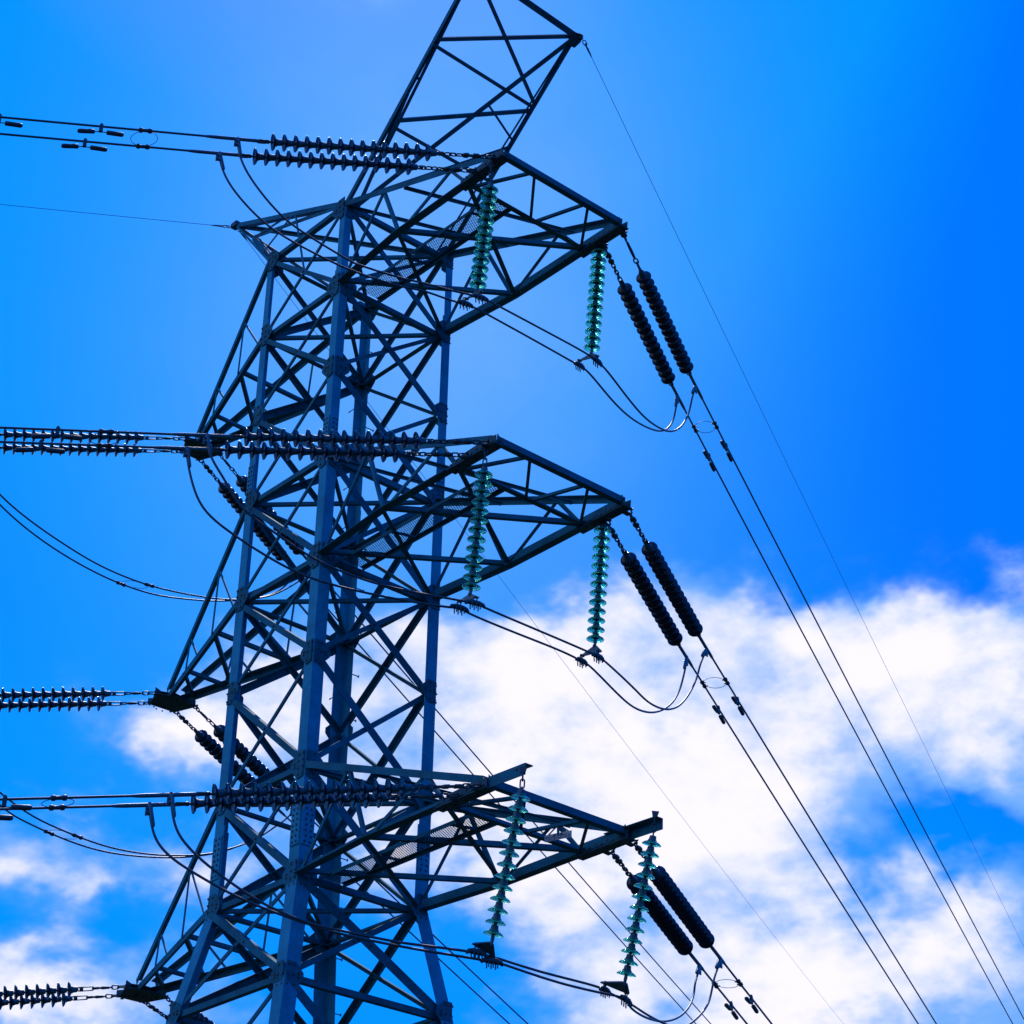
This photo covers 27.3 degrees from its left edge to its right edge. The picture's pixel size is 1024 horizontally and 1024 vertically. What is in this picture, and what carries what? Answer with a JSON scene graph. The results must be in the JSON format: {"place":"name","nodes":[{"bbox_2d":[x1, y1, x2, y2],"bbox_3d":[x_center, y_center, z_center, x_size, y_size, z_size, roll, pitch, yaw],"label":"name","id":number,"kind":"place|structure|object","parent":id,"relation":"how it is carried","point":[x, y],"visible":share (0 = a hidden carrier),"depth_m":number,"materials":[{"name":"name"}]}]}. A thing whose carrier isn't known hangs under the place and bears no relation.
{"place":"outdoors","nodes":[
{"label":"outdoors","id":0,"kind":"place"},
{"bbox_2d":[0,0,1023,1023],"label":"sky","id":1,"kind":"structure","parent":0,"point":[841,182],"materials":[{"name":"blue"}]},
{"label":"ground","id":2,"kind":"structure","parent":0,"visible":0},
{"bbox_2d":[116,0,662,1023],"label":"lattice tower","id":3,"kind":"structure","parent":2,"relation":"on","point":[296,880],"depth_m":32.96,"materials":[{"name":"metal"}]},
{"bbox_2d":[0,993,119,1009],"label":"insulator string","id":4,"kind":"object","parent":3,"relation":"attached to","point":[32,1001],"visible":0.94,"depth_m":34.45,"materials":[{"name":"ceramic"}]},
{"bbox_2d":[0,982,126,1001],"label":"insulator string","id":5,"kind":"object","parent":3,"relation":"attached to","point":[48,991],"visible":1,"depth_m":34.01,"materials":[{"name":"ceramic"}]},
{"bbox_2d":[0,697,150,712],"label":"insulator string","id":6,"kind":"object","parent":3,"relation":"attached to","point":[50,704],"visible":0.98,"depth_m":36.64,"materials":[{"name":"ceramic"}]},
{"bbox_2d":[0,686,156,702],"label":"insulator string","id":7,"kind":"object","parent":3,"relation":"attached to","point":[73,694],"visible":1,"depth_m":36.28,"materials":[{"name":"ceramic"}]},
{"bbox_2d":[0,441,182,456],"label":"insulator string","id":8,"kind":"object","parent":3,"relation":"attached to","point":[87,449],"visible":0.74,"depth_m":39.05,"materials":[{"name":"ceramic"}]},
{"bbox_2d":[0,429,186,444],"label":"insulator string","id":9,"kind":"object","parent":3,"relation":"attached to","point":[15,435],"visible":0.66,"depth_m":38.66,"materials":[{"name":"ceramic"}]},
{"bbox_2d":[0,204,230,227],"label":"earth wire","id":10,"kind":"object","parent":3,"relation":"attached to","point":[132,217],"visible":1,"depth_m":40.72,"materials":[{"name":"metal"}]},
{"bbox_2d":[139,1002,168,1023],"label":"insulator string","id":11,"kind":"object","parent":3,"relation":"attached to","point":[161,1013],"visible":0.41,"depth_m":35.49,"materials":[{"name":"ceramic"}]},
{"bbox_2d":[166,995,214,1023],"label":"insulator string","id":12,"kind":"object","parent":3,"relation":"attached to","point":[201,1017],"visible":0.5,"depth_m":35.77,"materials":[{"name":"ceramic"}]},
{"bbox_2d":[173,711,265,796],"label":"insulator string","id":13,"kind":"object","parent":3,"relation":"attached to","point":[209,744],"visible":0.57,"depth_m":38.59,"materials":[{"name":"ceramic"}]},
{"bbox_2d":[272,809,509,1023],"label":"conductor","id":14,"kind":"object","parent":13,"relation":"attached to","point":[284,815],"visible":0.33,"depth_m":47.62,"materials":[{"name":"metal"}]},
{"bbox_2d":[0,804,274,857],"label":"jumper cable","id":15,"kind":"object","parent":14,"relation":"hanging from","point":[12,814],"visible":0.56,"depth_m":37.50,"materials":[{"name":"metal"}]},
{"bbox_2d":[193,704,285,795],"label":"insulator string","id":16,"kind":"object","parent":3,"relation":"attached to","point":[256,766],"visible":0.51,"depth_m":38.73,"materials":[{"name":"ceramic"}]},
{"bbox_2d":[290,807,527,1023],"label":"conductor","id":17,"kind":"object","parent":16,"relation":"attached to","point":[377,882],"visible":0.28,"depth_m":47.38,"materials":[{"name":"metal"}]},
{"bbox_2d":[0,792,291,855],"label":"jumper cable","id":18,"kind":"object","parent":17,"relation":"hanging from","point":[33,816],"visible":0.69,"depth_m":37.49,"materials":[{"name":"metal"}]},
{"bbox_2d":[44,829,82,839],"bbox_3d":[-7.828,5.626,36.839,0.551,0.169,0.491,25,-38,-35],"label":"spacer ring","id":19,"kind":"object","parent":18,"relation":"attached to","point":[74,835],"visible":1,"depth_m":36.81,"materials":[{"name":"metal"}]},
{"bbox_2d":[196,459,286,560],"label":"insulator string","id":20,"kind":"object","parent":3,"relation":"attached to","point":[223,490],"visible":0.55,"depth_m":41.07,"materials":[{"name":"ceramic"}]},
{"bbox_2d":[328,609,695,1023],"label":"conductor","id":21,"kind":"object","parent":20,"relation":"attached to","point":[333,615],"visible":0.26,"depth_m":54.70,"materials":[{"name":"metal"}]},
{"bbox_2d":[0,504,287,601],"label":"jumper cable","id":22,"kind":"object","parent":21,"relation":"hanging from","point":[26,528],"visible":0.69,"depth_m":39.60,"materials":[{"name":"metal"}]},
{"bbox_2d":[218,454,304,554],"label":"insulator string","id":23,"kind":"object","parent":3,"relation":"attached to","point":[241,482],"visible":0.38,"depth_m":41.12,"materials":[{"name":"ceramic"}]},
{"bbox_2d":[301,553,710,1023],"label":"conductor","id":24,"kind":"object","parent":23,"relation":"attached to","point":[304,556],"visible":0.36,"depth_m":50.68,"materials":[{"name":"metal"}]},
{"bbox_2d":[0,494,304,599],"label":"jumper cable","id":25,"kind":"object","parent":24,"relation":"hanging from","point":[31,521],"visible":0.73,"depth_m":39.25,"materials":[{"name":"metal"}]},
{"bbox_2d":[116,581,153,587],"bbox_3d":[-7.099,1.370,39.790,0.582,0.134,0.508,25,-38,-35],"label":"spacer ring","id":26,"kind":"object","parent":25,"relation":"attached to","point":[124,584],"visible":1,"depth_m":39.77,"materials":[{"name":"metal"}]},
{"bbox_2d":[175,792,458,813],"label":"insulator string","id":27,"kind":"object","parent":3,"relation":"attached to","point":[206,803],"visible":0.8,"depth_m":26.48,"materials":[{"name":"ceramic"}]},
{"bbox_2d":[0,802,185,815],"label":"conductor","id":28,"kind":"object","parent":27,"relation":"attached to","point":[138,805],"visible":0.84,"depth_m":25.76,"materials":[{"name":"metal"}]},
{"bbox_2d":[0,815,12,820],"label":"vibration damper","id":29,"kind":"object","parent":28,"relation":"attached to","point":[6,817],"visible":1,"depth_m":25.18,"materials":[{"name":"metal"}]},
{"bbox_2d":[196,778,481,803],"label":"insulator string","id":30,"kind":"object","parent":3,"relation":"attached to","point":[336,790],"visible":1,"depth_m":26.21,"materials":[{"name":"ceramic"}]},
{"bbox_2d":[0,792,206,805],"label":"conductor","id":31,"kind":"object","parent":30,"relation":"attached to","point":[178,794],"visible":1,"depth_m":25.44,"materials":[{"name":"metal"}]},
{"bbox_2d":[0,795,31,810],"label":"vibration damper","id":32,"kind":"object","parent":31,"relation":"attached to","point":[18,806],"visible":1,"depth_m":24.86,"materials":[{"name":"metal"}]},
{"bbox_2d":[41,795,74,810],"bbox_3d":[-5.439,3.483,25.295,0.387,0.140,0.499,25,-38,-35],"label":"spacer ring","id":33,"kind":"object","parent":31,"relation":"attached to","point":[61,807],"visible":1,"depth_m":25.33,"materials":[{"name":"metal"}]},
{"bbox_2d":[212,441,468,462],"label":"insulator string","id":34,"kind":"object","parent":3,"relation":"attached to","point":[325,452],"visible":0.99,"depth_m":29.10,"materials":[{"name":"ceramic"}]},
{"bbox_2d":[0,441,220,457],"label":"conductor","id":35,"kind":"object","parent":34,"relation":"attached to","point":[152,447],"visible":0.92,"depth_m":28.25,"materials":[{"name":"metal"}]},
{"bbox_2d":[14,439,64,453],"bbox_3d":[-6.196,-0.837,27.736,0.652,0.250,0.067,11,-32,-17],"label":"vibration damper","id":36,"kind":"object","parent":35,"relation":"attached to","point":[40,445],"visible":1,"depth_m":27.73,"materials":[{"name":"metal"}]},
{"bbox_2d":[242,148,476,174],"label":"insulator string","id":37,"kind":"object","parent":3,"relation":"attached to","point":[366,163],"visible":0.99,"depth_m":31.70,"materials":[{"name":"ceramic"}]},
{"bbox_2d":[0,133,248,160],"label":"conductor","id":38,"kind":"object","parent":37,"relation":"attached to","point":[216,153],"visible":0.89,"depth_m":30.71,"materials":[{"name":"metal"}]},
{"bbox_2d":[61,138,106,151],"bbox_3d":[-6.137,-5.261,30.324,0.652,0.250,0.067,11,-32,-17],"label":"vibration damper","id":39,"kind":"object","parent":38,"relation":"attached to","point":[91,147],"visible":1,"depth_m":30.32,"materials":[{"name":"metal"}]},
{"bbox_2d":[230,427,489,449],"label":"insulator string","id":40,"kind":"object","parent":3,"relation":"attached to","point":[392,440],"visible":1,"depth_m":28.81,"materials":[{"name":"ceramic"}]},
{"bbox_2d":[0,426,239,444],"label":"conductor","id":41,"kind":"object","parent":40,"relation":"attached to","point":[157,433],"visible":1,"depth_m":27.91,"materials":[{"name":"metal"}]},
{"bbox_2d":[31,426,81,440],"bbox_3d":[-5.908,-1.004,27.433,0.652,0.250,0.067,11,-32,-17],"label":"vibration damper","id":42,"kind":"object","parent":41,"relation":"attached to","point":[57,432],"visible":1,"depth_m":27.43,"materials":[{"name":"metal"}]},
{"bbox_2d":[90,429,120,448],"bbox_3d":[-5.372,-0.968,27.895,0.397,0.142,0.505,25,-38,-35],"label":"spacer ring","id":43,"kind":"object","parent":41,"relation":"attached to","point":[103,431],"visible":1,"depth_m":27.86,"materials":[{"name":"metal"}]},
{"bbox_2d":[257,134,495,160],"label":"insulator string","id":44,"kind":"object","parent":3,"relation":"attached to","point":[363,148],"visible":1,"depth_m":31.41,"materials":[{"name":"ceramic"}]},
{"bbox_2d":[2,116,266,146],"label":"conductor","id":45,"kind":"object","parent":44,"relation":"attached to","point":[234,139],"visible":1,"depth_m":30.38,"materials":[{"name":"metal"}]},
{"bbox_2d":[0,113,22,127],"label":"vibration damper","id":46,"kind":"object","parent":45,"relation":"attached to","point":[13,124],"visible":1,"depth_m":29.53,"materials":[{"name":"metal"}]},
{"bbox_2d":[77,123,123,136],"bbox_3d":[-5.846,-5.423,30.032,0.652,0.250,0.067,11,-32,-17],"label":"vibration damper","id":47,"kind":"object","parent":45,"relation":"attached to","point":[107,132],"visible":1,"depth_m":30.03,"materials":[{"name":"metal"}]},
{"bbox_2d":[130,128,157,149],"bbox_3d":[-5.311,-5.390,30.489,0.388,0.140,0.499,25,-38,-35],"label":"spacer ring","id":48,"kind":"object","parent":45,"relation":"attached to","point":[146,146],"visible":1,"depth_m":30.46,"materials":[{"name":"metal"}]},
{"bbox_2d":[449,448,492,615],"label":"hanging insulator string","id":49,"kind":"object","parent":3,"relation":"hanging from","point":[480,502],"visible":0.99,"depth_m":28.89,"materials":[{"name":"green glass"}]},
{"bbox_2d":[185,446,687,712],"bbox_3d":[-0.172,1.222,30.680,10.196,2.274,1.759,27,-39,-37],"label":"jumper cable","id":50,"kind":"object","parent":49,"relation":"hanging from","point":[188,459],"visible":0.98,"depth_m":28.43,"materials":[{"name":"metal"}]},
{"bbox_2d":[205,432,706,709],"bbox_3d":[0.090,1.090,30.407,10.179,2.320,1.641,27,-39,-37],"label":"jumper cable","id":51,"kind":"object","parent":49,"relation":"hanging from","point":[209,449],"visible":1,"depth_m":28.17,"materials":[{"name":"metal"}]},
{"bbox_2d":[455,163,497,310],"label":"hanging insulator string","id":52,"kind":"object","parent":3,"relation":"hanging from","point":[484,237],"visible":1,"depth_m":31.47,"materials":[{"name":"green glass"}]},
{"bbox_2d":[219,151,678,431],"bbox_3d":[-0.133,-3.201,33.267,10.120,2.284,1.702,27,-39,-37],"label":"jumper cable","id":53,"kind":"object","parent":52,"relation":"hanging from","point":[221,162],"visible":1,"depth_m":31.11,"materials":[{"name":"metal"}]},
{"bbox_2d":[237,138,696,431],"bbox_3d":[0.128,-3.319,33.002,10.112,2.345,1.586,27,-39,-37],"label":"jumper cable","id":54,"kind":"object","parent":52,"relation":"hanging from","point":[420,282],"visible":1,"depth_m":30.83,"materials":[{"name":"metal"}]},
{"bbox_2d":[465,767,529,969],"bbox_3d":[-0.063,4.345,25.981,0.570,2.521,0.285,25,-22,-35],"label":"hanging insulator string","id":55,"kind":"object","parent":3,"relation":"hanging from","point":[484,949],"visible":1,"depth_m":25.87,"materials":[{"name":"green glass"}]},
{"bbox_2d":[148,802,700,1022],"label":"jumper cable","id":56,"kind":"object","parent":55,"relation":"hanging from","point":[152,825],"visible":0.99,"depth_m":25.66,"materials":[{"name":"metal"}]},
{"bbox_2d":[169,792,721,1023],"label":"jumper cable","id":57,"kind":"object","parent":55,"relation":"hanging from","point":[173,814],"visible":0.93,"depth_m":25.47,"materials":[{"name":"metal"}]},
{"bbox_2d":[237,229,842,1022],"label":"earth wire","id":58,"kind":"object","parent":3,"relation":"attached to","point":[543,635],"visible":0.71,"depth_m":59.84,"materials":[{"name":"metal"}]},
{"bbox_2d":[545,826,571,841],"bbox_3d":[0.614,4.263,28.064,0.411,0.192,0.035,-16,-34,27],"label":"number plate","id":59,"kind":"object","parent":3,"relation":"hanging from","point":[558,835],"visible":1,"depth_m":28.05,"materials":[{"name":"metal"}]},
{"bbox_2d":[573,246,606,371],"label":"hanging insulator string","id":60,"kind":"object","parent":3,"relation":"hanging from","point":[592,339],"visible":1,"depth_m":33.40,"materials":[{"name":"green glass"}]},
{"bbox_2d":[575,522,610,667],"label":"hanging insulator string","id":61,"kind":"object","parent":3,"relation":"hanging from","point":[599,574],"visible":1,"depth_m":30.78,"materials":[{"name":"green glass"}]},
{"bbox_2d":[599,811,660,1007],"bbox_3d":[1.648,5.192,27.715,0.554,2.579,0.494,25,-21,-35],"label":"hanging insulator string","id":62,"kind":"object","parent":3,"relation":"hanging from","point":[643,885],"visible":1,"depth_m":27.50,"materials":[{"name":"green glass"}]},
{"bbox_2d":[603,243,674,385],"bbox_3d":[2.132,-3.263,35.506,0.260,0.260,4.076,-9,-34,17],"label":"insulator string","id":63,"kind":"object","parent":3,"relation":"attached to","point":[642,325],"visible":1,"depth_m":35.67,"materials":[{"name":"ceramic"}]},
{"bbox_2d":[670,383,1012,1023],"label":"conductor","id":64,"kind":"object","parent":63,"relation":"attached to","point":[679,399],"visible":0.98,"depth_m":45.16,"materials":[{"name":"metal"}]},
{"bbox_2d":[703,450,715,471],"bbox_3d":[3.625,-0.982,38.828,0.067,0.215,0.659,-10,-32,19],"label":"vibration damper","id":65,"kind":"object","parent":64,"relation":"attached to","point":[707,456],"visible":1,"depth_m":38.83,"materials":[{"name":"metal"}]},
{"bbox_2d":[608,520,682,645],"bbox_3d":[2.056,1.151,32.899,0.260,0.260,4.037,-9,-34,17],"label":"insulator string","id":66,"kind":"object","parent":3,"relation":"attached to","point":[644,586],"visible":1,"depth_m":33.05,"materials":[{"name":"ceramic"}]},
{"bbox_2d":[678,644,918,1023],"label":"conductor","id":67,"kind":"object","parent":66,"relation":"attached to","point":[700,679],"visible":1,"depth_m":39.79,"materials":[{"name":"metal"}]},
{"bbox_2d":[712,705,725,723],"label":"vibration damper","id":68,"kind":"object","parent":67,"relation":"attached to","point":[717,711],"visible":1,"depth_m":36.20,"materials":[{"name":"metal"}]},
{"bbox_2d":[609,849,692,954],"bbox_3d":[1.997,5.617,30.319,0.260,0.260,4.102,-9,-34,17],"label":"insulator string","id":69,"kind":"object","parent":3,"relation":"attached to","point":[660,915],"visible":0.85,"depth_m":30.64,"materials":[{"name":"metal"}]},
{"bbox_2d":[689,953,747,1023],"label":"conductor","id":70,"kind":"object","parent":69,"relation":"attached to","point":[695,960],"visible":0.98,"depth_m":32.74,"materials":[{"name":"metal"}]},
{"bbox_2d":[724,1001,738,1019],"bbox_3d":[3.495,7.904,33.652,0.067,0.215,0.659,-10,-32,19],"label":"vibration damper","id":71,"kind":"object","parent":70,"relation":"attached to","point":[729,1007],"visible":1,"depth_m":33.66,"materials":[{"name":"metal"}]},
{"bbox_2d":[620,231,692,375],"bbox_3d":[2.426,-3.426,35.215,0.260,0.260,4.073,-9,-34,17],"label":"insulator string","id":72,"kind":"object","parent":3,"relation":"attached to","point":[663,319],"visible":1,"depth_m":35.39,"materials":[{"name":"ceramic"}]},
{"bbox_2d":[688,373,1023,1018],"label":"conductor","id":73,"kind":"object","parent":72,"relation":"attached to","point":[697,390],"visible":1,"depth_m":44.78,"materials":[{"name":"metal"}]},
{"bbox_2d":[692,421,718,432],"bbox_3d":[3.486,-1.533,38.093,0.371,0.094,0.497,25,-38,-35],"label":"spacer ring","id":74,"kind":"object","parent":73,"relation":"attached to","point":[714,424],"visible":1,"depth_m":38.07,"materials":[{"name":"metal"}]},
{"bbox_2d":[720,440,732,461],"bbox_3d":[3.911,-1.157,38.519,0.067,0.215,0.659,-10,-32,19],"label":"vibration damper","id":75,"kind":"object","parent":73,"relation":"attached to","point":[725,447],"visible":1,"depth_m":38.51,"materials":[{"name":"metal"}]},
{"bbox_2d":[629,508,702,636],"bbox_3d":[2.358,0.984,32.601,0.260,0.260,4.035,-9,-34,17],"label":"insulator string","id":76,"kind":"object","parent":3,"relation":"attached to","point":[667,580],"visible":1,"depth_m":32.75,"materials":[{"name":"ceramic"}]},
{"bbox_2d":[698,635,936,1023],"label":"conductor","id":77,"kind":"object","parent":76,"relation":"attached to","point":[708,652],"visible":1,"depth_m":39.39,"materials":[{"name":"metal"}]},
{"bbox_2d":[700,677,729,688],"bbox_3d":[3.408,2.869,35.467,0.381,0.094,0.508,25,-38,-35],"label":"spacer ring","id":78,"kind":"object","parent":77,"relation":"attached to","point":[726,681],"visible":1,"depth_m":35.44,"materials":[{"name":"metal"}]},
{"bbox_2d":[731,696,744,715],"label":"vibration damper","id":79,"kind":"object","parent":77,"relation":"attached to","point":[736,702],"visible":1,"depth_m":35.89,"materials":[{"name":"metal"}]},
{"bbox_2d":[633,839,714,948],"bbox_3d":[2.292,5.454,30.028,0.260,0.260,4.099,-9,-34,17],"label":"insulator string","id":80,"kind":"object","parent":3,"relation":"attached to","point":[668,889],"visible":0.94,"depth_m":30.20,"materials":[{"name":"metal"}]},
{"bbox_2d":[710,946,772,1023],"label":"conductor","id":81,"kind":"object","parent":80,"relation":"attached to","point":[713,949],"visible":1,"depth_m":32.50,"materials":[{"name":"metal"}]},
{"bbox_2d":[711,979,742,988],"bbox_3d":[3.356,7.353,32.916,0.371,0.094,0.497,25,-38,-35],"label":"spacer ring","id":82,"kind":"object","parent":81,"relation":"attached to","point":[739,984],"visible":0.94,"depth_m":32.88,"materials":[{"name":"metal"}]},
{"bbox_2d":[744,995,758,1013],"bbox_3d":[3.781,7.729,33.342,0.067,0.215,0.659,-10,-32,19],"label":"vibration damper","id":83,"kind":"object","parent":81,"relation":"attached to","point":[750,1001],"visible":1,"depth_m":33.35,"materials":[{"name":"metal"}]},
{"bbox_2d":[582,40,991,881],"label":"earth wire","id":84,"kind":"object","parent":3,"relation":"attached to","point":[752,392],"visible":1,"depth_m":44.30,"materials":[{"name":"metal"}]}
]}

